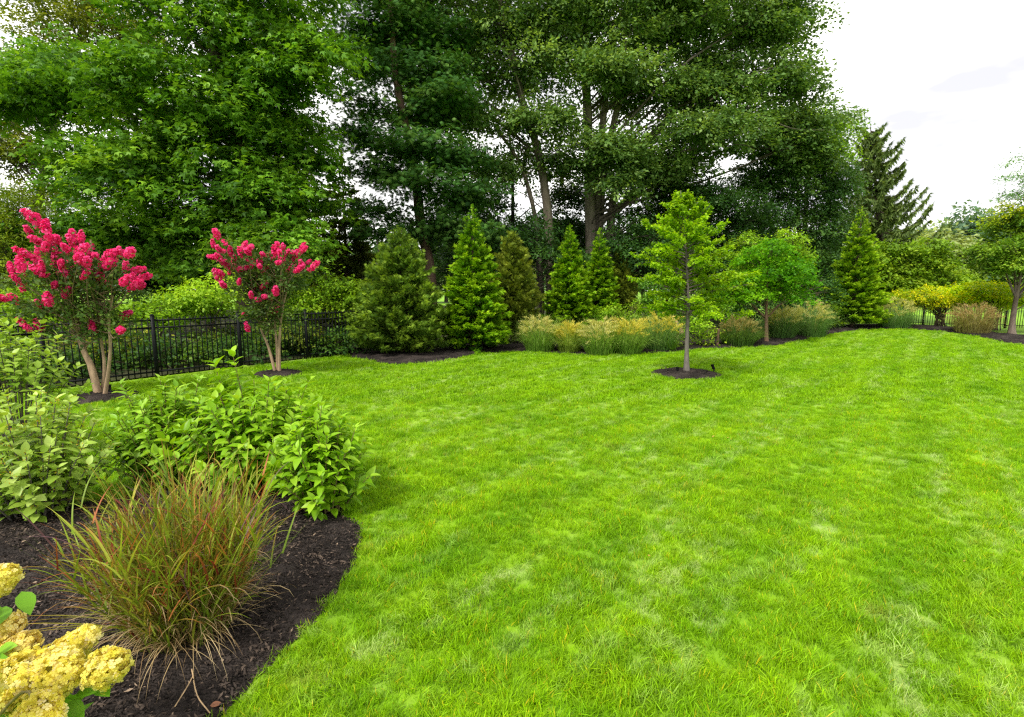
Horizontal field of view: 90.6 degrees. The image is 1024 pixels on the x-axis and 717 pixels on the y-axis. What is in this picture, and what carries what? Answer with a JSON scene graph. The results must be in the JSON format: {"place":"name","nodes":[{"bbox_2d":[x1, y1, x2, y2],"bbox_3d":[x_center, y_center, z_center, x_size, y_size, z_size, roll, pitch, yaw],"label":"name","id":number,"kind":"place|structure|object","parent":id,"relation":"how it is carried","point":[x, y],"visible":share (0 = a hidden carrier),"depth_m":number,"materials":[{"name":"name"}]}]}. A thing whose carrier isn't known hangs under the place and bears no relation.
{"place":"outdoors","nodes":[
{"label":"outdoors","id":0,"kind":"place"},
{"bbox_2d":[62,390,138,403],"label":"mulch ground","id":1,"kind":"structure","parent":0,"point":[95,398],"depth_m":8.91,"materials":[{"name":"brown soil"}]},
{"bbox_2d":[0,478,361,716],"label":"mulch ground","id":2,"kind":"structure","parent":0,"point":[187,672],"depth_m":3.01,"materials":[{"name":"brown soil"}]},
{"bbox_2d":[0,385,120,522],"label":"viburnum shrub","id":3,"kind":"object","parent":2,"relation":"on","point":[24,480],"visible":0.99,"depth_m":4.18,"materials":[{"name":"green plant"}]},
{"bbox_2d":[0,563,134,716],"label":"hydrangea","id":4,"kind":"object","parent":2,"relation":"on","point":[37,686],"visible":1,"depth_m":1.72,"materials":[{"name":"yellow plant"}]},
{"bbox_2d":[12,439,300,700],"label":"switch grass","id":5,"kind":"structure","parent":2,"relation":"on","point":[189,575],"depth_m":2.61,"materials":[{"name":"green plant"}]},
{"bbox_2d":[93,374,220,489],"bbox_3d":[-3.424,0.720,4.930,1.306,1.129,1.000,0,8,0],"label":"dogwood shrub","id":6,"kind":"object","parent":2,"relation":"on","point":[145,439],"visible":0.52,"depth_m":4.82,"materials":[{"name":"green plant"}]},
{"bbox_2d":[174,677,192,706],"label":"dry stalk","id":7,"kind":"object","parent":2,"relation":"on","point":[183,692],"visible":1,"depth_m":2.35,"materials":[{"name":"beige plant"}]},
{"bbox_2d":[191,669,209,713],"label":"dry stalk","id":8,"kind":"object","parent":2,"relation":"on","point":[205,707],"visible":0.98,"depth_m":2.34,"materials":[{"name":"beige plant"}]},
{"bbox_2d":[210,701,220,706],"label":"fallen leaf","id":9,"kind":"object","parent":2,"relation":"on","point":[215,703],"visible":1,"depth_m":2.34,"materials":[{"name":"brown plant"}]},
{"bbox_2d":[140,345,373,497],"bbox_3d":[-2.450,0.585,4.864,2.121,1.415,1.493,0,8,0],"label":"dogwood shrub","id":10,"kind":"object","parent":2,"relation":"on","point":[228,423],"visible":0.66,"depth_m":4.62,"materials":[{"name":"green plant"}]},
{"bbox_2d":[259,396,379,520],"bbox_3d":[-1.609,0.849,4.358,0.984,1.022,0.933,0,8,0],"label":"dogwood shrub","id":11,"kind":"object","parent":2,"relation":"on","point":[317,483],"visible":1,"depth_m":4.23,"materials":[{"name":"green plant"}]},
{"bbox_2d":[251,368,301,377],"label":"mulch ground","id":12,"kind":"structure","parent":0,"point":[283,372],"depth_m":11.48,"materials":[{"name":"brown soil"}]},
{"bbox_2d":[0,305,768,392],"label":"woodland ground","id":13,"kind":"structure","parent":0,"point":[165,372],"depth_m":14.01,"materials":[{"name":"soil"}]},
{"bbox_2d":[0,275,88,353],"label":"wild shrub","id":14,"kind":"object","parent":13,"relation":"on","point":[6,307],"visible":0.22,"depth_m":13.23,"materials":[{"name":"green plant"}]},
{"bbox_2d":[0,172,99,341],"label":"hemlock tree","id":15,"kind":"object","parent":13,"relation":"on","point":[6,208],"visible":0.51,"depth_m":16.27,"materials":[{"name":"green plant"}]},
{"bbox_2d":[0,338,123,382],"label":"wild shrub","id":16,"kind":"object","parent":13,"relation":"on","point":[76,357],"visible":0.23,"depth_m":10.87,"materials":[{"name":"green plant"}]},
{"bbox_2d":[0,0,190,316],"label":"locust tree","id":17,"kind":"object","parent":13,"relation":"on","point":[73,14],"visible":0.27,"depth_m":22.55,"materials":[{"name":"green plant"}]},
{"bbox_2d":[43,252,187,305],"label":"understorey tree","id":18,"kind":"object","parent":13,"relation":"on","point":[148,282],"visible":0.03,"depth_m":27.50,"materials":[{"name":"green plant"}]},
{"bbox_2d":[96,329,236,372],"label":"wild shrub","id":19,"kind":"object","parent":13,"relation":"on","point":[136,361],"visible":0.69,"depth_m":12.18,"materials":[{"name":"green plant"}]},
{"bbox_2d":[126,251,235,303],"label":"understorey tree","id":20,"kind":"object","parent":13,"relation":"on","point":[158,287],"visible":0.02,"depth_m":28.75,"materials":[{"name":"green plant"}]},
{"bbox_2d":[0,0,381,337],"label":"sweetgum tree","id":21,"kind":"object","parent":13,"relation":"on","point":[241,98],"visible":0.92,"depth_m":16.18,"materials":[{"name":"green plant"}]},
{"bbox_2d":[167,329,292,364],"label":"wild shrub","id":22,"kind":"object","parent":13,"relation":"on","point":[254,358],"visible":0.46,"depth_m":13.24,"materials":[{"name":"green plant"}]},
{"bbox_2d":[166,246,313,289],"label":"understorey tree","id":23,"kind":"object","parent":13,"relation":"on","point":[225,289],"depth_m":28.07,"materials":[{"name":"green plant"}]},
{"bbox_2d":[262,167,330,315],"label":"cypress tree","id":24,"kind":"object","parent":13,"relation":"on","point":[310,285],"visible":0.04,"depth_m":28.88,"materials":[{"name":"green plant"}]},
{"bbox_2d":[245,320,370,357],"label":"wild shrub","id":25,"kind":"object","parent":13,"relation":"on","point":[348,346],"visible":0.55,"depth_m":14.82,"materials":[{"name":"green plant"}]},
{"bbox_2d":[301,153,378,327],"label":"cypress tree","id":26,"kind":"object","parent":13,"relation":"on","point":[363,256],"visible":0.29,"depth_m":23.03,"materials":[{"name":"green plant"}]},
{"bbox_2d":[347,233,389,261],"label":"understorey tree","id":27,"kind":"object","parent":13,"relation":"on","point":[374,247],"visible":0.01,"depth_m":31.69,"materials":[{"name":"green plant"}]},
{"bbox_2d":[298,226,470,291],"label":"cedar tree","id":28,"kind":"object","parent":13,"relation":"on","point":[437,274],"visible":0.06,"depth_m":28.31,"materials":[{"name":"green plant"}]},
{"bbox_2d":[366,229,476,285],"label":"understorey tree","id":29,"kind":"object","parent":13,"relation":"on","point":[435,256],"visible":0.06,"depth_m":30.86,"materials":[{"name":"green plant"}]},
{"bbox_2d":[316,0,528,304],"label":"pine tree","id":30,"kind":"object","parent":13,"relation":"on","point":[432,79],"visible":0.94,"depth_m":20.57,"materials":[{"name":"green plant"}]},
{"bbox_2d":[432,212,510,276],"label":"understorey tree","id":31,"kind":"object","parent":13,"relation":"on","point":[453,251],"visible":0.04,"depth_m":31.58,"materials":[{"name":"green plant"}]},
{"bbox_2d":[352,0,620,314],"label":"oak tree","id":32,"kind":"object","parent":13,"relation":"on","point":[526,27],"visible":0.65,"depth_m":22.91,"materials":[{"name":"green plant"}]},
{"bbox_2d":[0,323,1001,716],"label":"mulch litter","id":33,"kind":"object","parent":13,"relation":"on","point":[210,643],"visible":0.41,"depth_m":3.18,"materials":[{"name":"brown plant"}]},
{"bbox_2d":[425,134,584,268],"bbox_3d":[-0.154,-6.758,27.213,10.027,10.289,5.577,0,8,0],"label":"tree","id":34,"kind":"object","parent":13,"relation":"on","point":[557,212],"visible":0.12,"depth_m":26.80,"materials":[{"name":"green plant"}]},
{"bbox_2d":[491,208,555,283],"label":"understorey tree","id":35,"kind":"object","parent":13,"relation":"on","point":[516,216],"visible":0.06,"depth_m":30.52,"materials":[{"name":"green plant"}]},
{"bbox_2d":[485,207,597,318],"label":"tree","id":36,"kind":"object","parent":13,"relation":"on","point":[548,250],"visible":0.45,"depth_m":22.22,"materials":[{"name":"green plant"}]},
{"bbox_2d":[522,210,584,273],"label":"understorey tree","id":37,"kind":"object","parent":13,"relation":"on","point":[541,227],"visible":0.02,"depth_m":31.93,"materials":[{"name":"green plant"}]},
{"bbox_2d":[537,225,603,334],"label":"arborvitae","id":38,"kind":"object","parent":13,"relation":"on","point":[578,306],"visible":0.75,"depth_m":19.12,"materials":[{"name":"green plant"}]},
{"bbox_2d":[585,228,624,331],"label":"arborvitae","id":39,"kind":"object","parent":13,"relation":"on","point":[601,278],"visible":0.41,"depth_m":20.86,"materials":[{"name":"green plant"}]},
{"bbox_2d":[583,221,652,286],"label":"understorey tree","id":40,"kind":"object","parent":13,"relation":"on","point":[627,245],"visible":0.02,"depth_m":30.67,"materials":[{"name":"green plant"}]},
{"bbox_2d":[544,207,692,286],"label":"tree","id":41,"kind":"object","parent":13,"relation":"on","point":[633,245],"visible":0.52,"depth_m":22.55,"materials":[{"name":"green plant"}]},
{"bbox_2d":[532,144,707,290],"bbox_3d":[6.143,-6.603,27.368,10.333,9.954,5.098,0,8,0],"label":"tree","id":42,"kind":"object","parent":13,"relation":"on","point":[648,213],"visible":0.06,"depth_m":26.78,"materials":[{"name":"green plant"}]},
{"bbox_2d":[609,243,639,324],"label":"yew tree","id":43,"kind":"object","parent":13,"relation":"on","point":[627,292],"visible":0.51,"depth_m":22.57,"materials":[{"name":"green plant"}]},
{"bbox_2d":[541,0,879,266],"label":"oak tree","id":44,"kind":"object","parent":13,"relation":"on","point":[705,78],"visible":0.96,"depth_m":23.15,"materials":[{"name":"green plant"}]},
{"bbox_2d":[641,169,796,322],"bbox_3d":[10.277,-5.361,25.425,8.065,7.886,6.342,0,8,0],"label":"holly tree","id":45,"kind":"object","parent":13,"relation":"on","point":[725,203],"visible":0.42,"depth_m":24.20,"materials":[{"name":"green plant"}]},
{"bbox_2d":[0,0,1023,289],"label":"sky","id":46,"kind":"structure","parent":0,"point":[946,76],"materials":[{"name":"white"}]},
{"bbox_2d":[0,324,1023,716],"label":"lawn","id":47,"kind":"structure","parent":0,"point":[713,652],"depth_m":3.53,"materials":[{"name":"green plant"}]},
{"bbox_2d":[0,317,100,444],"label":"viburnum shrub","id":48,"kind":"object","parent":47,"relation":"on","point":[26,374],"visible":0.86,"depth_m":5.83,"materials":[{"name":"green plant"}]},
{"bbox_2d":[0,208,154,393],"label":"crape myrtle","id":49,"kind":"object","parent":47,"relation":"on","point":[68,276],"visible":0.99,"depth_m":8.54,"materials":[{"name":"pink plant"}]},
{"bbox_2d":[13,319,174,360],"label":"wild shrub","id":50,"kind":"object","parent":47,"relation":"on","point":[116,348],"visible":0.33,"depth_m":12.51,"materials":[{"name":"green plant"}]},
{"bbox_2d":[95,286,208,347],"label":"wild shrub","id":51,"kind":"object","parent":47,"relation":"on","point":[142,310],"visible":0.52,"depth_m":13.95,"materials":[{"name":"green plant"}]},
{"bbox_2d":[0,309,361,392],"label":"metal fence","id":52,"kind":"object","parent":47,"relation":"on","point":[152,320],"visible":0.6,"depth_m":11.69,"materials":[{"name":"black metal"}]},
{"bbox_2d":[142,264,251,347],"bbox_3d":[-9.075,-1.429,14.945,3.464,2.784,2.763,-5,9,-32],"label":"wild shrub","id":53,"kind":"object","parent":47,"relation":"on","point":[212,299],"visible":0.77,"depth_m":14.52,"materials":[{"name":"green plant"}]},
{"bbox_2d":[182,313,323,355],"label":"wild shrub","id":54,"kind":"object","parent":47,"relation":"on","point":[270,335],"visible":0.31,"depth_m":14.58,"materials":[{"name":"green plant"}]},
{"bbox_2d":[199,228,319,370],"bbox_3d":[-5.354,-1.209,11.517,2.722,3.201,2.145,0,8,0],"label":"crape myrtle","id":55,"kind":"object","parent":47,"relation":"on","point":[254,282],"visible":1,"depth_m":11.06,"materials":[{"name":"pink plant"}]},
{"bbox_2d":[265,262,368,336],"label":"wild shrub","id":56,"kind":"object","parent":47,"relation":"on","point":[342,296],"visible":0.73,"depth_m":16.54,"materials":[{"name":"green plant"}]},
{"bbox_2d":[592,294,659,326],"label":"garden shrub","id":57,"kind":"object","parent":47,"relation":"on","point":[612,311],"visible":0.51,"depth_m":20.17,"materials":[{"name":"green plant"}]},
{"bbox_2d":[647,294,727,338],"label":"garden shrub","id":58,"kind":"object","parent":47,"relation":"on","point":[684,320],"visible":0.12,"depth_m":19.06,"materials":[{"name":"green plant"}]},
{"bbox_2d":[626,189,761,370],"bbox_3d":[4.083,-1.673,11.419,2.620,4.170,2.784,-7,10,-42],"label":"young tree","id":59,"kind":"object","parent":47,"relation":"on","point":[681,204],"visible":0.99,"depth_m":11.12,"materials":[{"name":"green plant"}]},
{"bbox_2d":[719,227,820,313],"bbox_3d":[10.805,-3.279,21.221,4.284,4.438,2.310,0,8,0],"label":"garden shrub","id":60,"kind":"object","parent":47,"relation":"on","point":[805,252],"visible":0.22,"depth_m":20.91,"materials":[{"name":"green plant"}]},
{"bbox_2d":[725,269,848,328],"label":"garden shrub","id":61,"kind":"object","parent":47,"relation":"on","point":[823,293],"visible":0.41,"depth_m":21.09,"materials":[{"name":"green plant"}]},
{"bbox_2d":[717,133,875,298],"bbox_3d":[14.688,-6.671,26.765,8.433,10.088,5.391,0,8,0],"label":"holly tree","id":62,"kind":"object","parent":47,"relation":"on","point":[829,211],"visible":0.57,"depth_m":25.80,"materials":[{"name":"green plant"}]},
{"bbox_2d":[859,236,987,307],"bbox_3d":[21.068,-4.023,26.282,6.996,4.632,2.838,0,8,0],"label":"garden shrub","id":63,"kind":"object","parent":47,"relation":"on","point":[916,270],"visible":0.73,"depth_m":25.67,"materials":[{"name":"green plant"}]},
{"bbox_2d":[854,301,1023,327],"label":"metal fence","id":64,"kind":"object","parent":47,"relation":"on","point":[1004,324],"visible":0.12,"depth_m":24.65,"materials":[{"name":"black metal"}]},
{"bbox_2d":[942,277,1023,329],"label":"hedge shrub","id":65,"kind":"object","parent":47,"relation":"on","point":[1002,297],"visible":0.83,"depth_m":21.62,"materials":[{"name":"green plant"}]},
{"bbox_2d":[978,147,1023,207],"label":"larch tree","id":66,"kind":"object","parent":47,"relation":"on","point":[1013,195],"visible":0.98,"depth_m":19.54,"materials":[{"name":"green plant"}]},
{"bbox_2d":[11,291,1023,324],"bbox_3d":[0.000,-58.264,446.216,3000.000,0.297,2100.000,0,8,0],"label":"ground","id":67,"kind":"structure","parent":0,"point":[441,301],"depth_m":45.69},
{"bbox_2d":[424,271,475,301],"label":"distant tree","id":68,"kind":"object","parent":67,"relation":"on","point":[445,299],"visible":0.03,"depth_m":80.02,"materials":[{"name":"green plant"}]},
{"bbox_2d":[534,269,545,293],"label":"distant tree","id":69,"kind":"object","parent":67,"relation":"on","point":[543,281],"visible":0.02,"depth_m":77.72,"materials":[{"name":"green plant"}]},
{"bbox_2d":[634,271,669,298],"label":"distant tree","id":70,"kind":"object","parent":67,"relation":"on","point":[644,290],"depth_m":83.02,"materials":[{"name":"green plant"}]},
{"bbox_2d":[750,99,871,241],"bbox_3d":[17.169,-8.470,30.084,7.149,12.924,4.612,0,8,0],"label":"elm tree","id":71,"kind":"object","parent":67,"relation":"on","point":[850,150],"visible":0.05,"depth_m":28.78,"materials":[{"name":"green plant"}]},
{"bbox_2d":[780,227,852,296],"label":"understorey tree","id":72,"kind":"object","parent":67,"relation":"on","point":[833,250],"visible":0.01,"depth_m":28.61,"materials":[{"name":"green plant"}]},
{"bbox_2d":[818,123,956,310],"bbox_3d":[23.829,-8.561,32.532,8.938,12.227,8.286,0,8,0],"label":"spruce tree","id":73,"kind":"object","parent":67,"relation":"on","point":[884,210],"visible":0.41,"depth_m":31.13,"materials":[{"name":"green plant"}]},
{"bbox_2d":[905,222,943,239],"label":"distant tree","id":74,"kind":"object","parent":67,"relation":"on","point":[919,228],"depth_m":66.28,"materials":[{"name":"green plant"}]},
{"bbox_2d":[925,217,955,231],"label":"distant tree","id":75,"kind":"object","parent":67,"relation":"on","point":[934,223],"visible":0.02,"depth_m":73.73,"materials":[{"name":"green plant"}]},
{"bbox_2d":[899,220,987,286],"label":"distant tree","id":76,"kind":"object","parent":67,"relation":"on","point":[959,238],"visible":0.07,"depth_m":58.43,"materials":[{"name":"green plant"}]},
{"bbox_2d":[932,199,1012,284],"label":"distant tree","id":77,"kind":"object","parent":67,"relation":"on","point":[967,219],"visible":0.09,"depth_m":63.35,"materials":[{"name":"green plant"}]},
{"bbox_2d":[979,239,1023,287],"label":"distant tree","id":78,"kind":"object","parent":67,"relation":"on","point":[1011,279],"visible":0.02,"depth_m":62.42,"materials":[{"name":"green plant"}]},
{"bbox_2d":[350,324,1023,364],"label":"mulch ground","id":79,"kind":"structure","parent":0,"point":[400,357],"depth_m":16.62,"materials":[{"name":"brown soil"}]},
{"bbox_2d":[342,225,455,353],"bbox_3d":[-3.357,-1.983,15.170,3.461,3.939,3.211,0,8,0],"label":"spruce","id":80,"kind":"object","parent":79,"relation":"on","point":[401,311],"visible":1,"depth_m":14.57,"materials":[{"name":"green plant"}]},
{"bbox_2d":[436,203,514,352],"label":"arborvitae","id":81,"kind":"object","parent":79,"relation":"on","point":[468,294],"visible":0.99,"depth_m":15.59,"materials":[{"name":"green plant"}]},
{"bbox_2d":[488,230,547,341],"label":"yew tree","id":82,"kind":"object","parent":79,"relation":"on","point":[517,280],"visible":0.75,"depth_m":17.60,"materials":[{"name":"green plant"}]},
{"bbox_2d":[511,311,566,351],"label":"ornamental grass","id":83,"kind":"object","parent":79,"relation":"on","point":[537,338],"depth_m":15.77,"materials":[{"name":"green plant"}]},
{"bbox_2d":[546,320,595,351],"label":"ornamental grass","id":84,"kind":"object","parent":79,"relation":"on","point":[568,345],"depth_m":15.58,"materials":[{"name":"plant"}]},
{"bbox_2d":[571,315,635,355],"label":"ornamental grass","id":85,"kind":"object","parent":79,"relation":"on","point":[594,347],"depth_m":15.03,"materials":[{"name":"green plant"}]},
{"bbox_2d":[603,314,659,354],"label":"ornamental grass","id":86,"kind":"object","parent":79,"relation":"on","point":[630,346],"depth_m":15.11,"materials":[{"name":"plant"}]},
{"bbox_2d":[636,310,702,350],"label":"ornamental grass","id":87,"kind":"object","parent":79,"relation":"on","point":[668,332],"depth_m":15.99,"materials":[{"name":"green plant"}]},
{"bbox_2d":[665,340,681,349],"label":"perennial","id":88,"kind":"object","parent":79,"relation":"on","point":[674,346],"visible":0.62,"depth_m":16.02,"materials":[{"name":"green plant"}]},
{"bbox_2d":[665,312,712,346],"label":"hydrangea","id":89,"kind":"object","parent":79,"relation":"on","point":[694,322],"visible":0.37,"depth_m":16.75,"materials":[{"name":"green plant"}]},
{"bbox_2d":[634,271,759,336],"bbox_3d":[7.275,-2.066,19.787,5.014,2.668,1.844,0,8,0],"label":"garden shrub","id":90,"kind":"object","parent":79,"relation":"on","point":[645,299],"visible":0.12,"depth_m":19.82,"materials":[{"name":"green plant"}]},
{"bbox_2d":[684,321,726,345],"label":"perennial","id":91,"kind":"object","parent":79,"relation":"on","point":[704,336],"visible":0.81,"depth_m":17.17,"materials":[{"name":"green plant"}]},
{"bbox_2d":[716,329,719,344],"bbox_3d":[7.027,-0.659,17.297,0.088,0.721,0.083,3,8,22],"label":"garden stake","id":92,"kind":"object","parent":79,"relation":"on","point":[718,331],"visible":0.71,"depth_m":17.25,"materials":[{"name":"brown wood"}]},
{"bbox_2d":[716,330,744,344],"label":"perennial","id":93,"kind":"object","parent":79,"relation":"on","point":[722,340],"visible":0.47,"depth_m":17.37,"materials":[{"name":"green plant"}]},
{"bbox_2d":[712,315,767,346],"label":"ornamental grass","id":94,"kind":"object","parent":79,"relation":"on","point":[729,326],"depth_m":17.12,"materials":[{"name":"green plant"}]},
{"bbox_2d":[738,326,767,342],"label":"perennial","id":95,"kind":"object","parent":79,"relation":"on","point":[758,338],"visible":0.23,"depth_m":17.46,"materials":[{"name":"green plant"}]},
{"bbox_2d":[713,234,823,340],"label":"maple tree","id":96,"kind":"object","parent":79,"relation":"on","point":[785,273],"visible":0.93,"depth_m":17.53,"materials":[{"name":"green plant"}]},
{"bbox_2d":[760,304,813,337],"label":"ornamental grass","id":97,"kind":"object","parent":79,"relation":"on","point":[783,327],"depth_m":18.98,"materials":[{"name":"green plant"}]},
{"bbox_2d":[783,297,850,337],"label":"ornamental grass","id":98,"kind":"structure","parent":79,"relation":"on","point":[819,325],"depth_m":19.46,"materials":[{"name":"green plant"}]},
{"bbox_2d":[817,206,894,326],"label":"arborvitae","id":99,"kind":"object","parent":79,"relation":"on","point":[859,278],"visible":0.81,"depth_m":21.67,"materials":[{"name":"green plant"}]},
{"bbox_2d":[876,296,932,328],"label":"ornamental grass","id":100,"kind":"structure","parent":79,"relation":"on","point":[903,320],"depth_m":21.68,"materials":[{"name":"green plant"}]},
{"bbox_2d":[889,281,989,325],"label":"hedge shrub","id":101,"kind":"object","parent":79,"relation":"on","point":[934,298],"visible":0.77,"depth_m":22.38,"materials":[{"name":"yellow plant"}]},
{"bbox_2d":[936,301,1013,333],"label":"ornamental grass","id":102,"kind":"object","parent":79,"relation":"on","point":[974,322],"depth_m":19.76,"materials":[{"name":"beige plant"}]},
{"bbox_2d":[952,197,1023,333],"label":"cherry tree","id":103,"kind":"object","parent":79,"relation":"on","point":[1003,256],"visible":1,"depth_m":19.63,"materials":[{"name":"green plant"}]},
{"bbox_2d":[652,367,721,379],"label":"mulch ground","id":104,"kind":"structure","parent":0,"point":[672,372],"depth_m":11.40,"materials":[{"name":"brown soil"}]}
]}

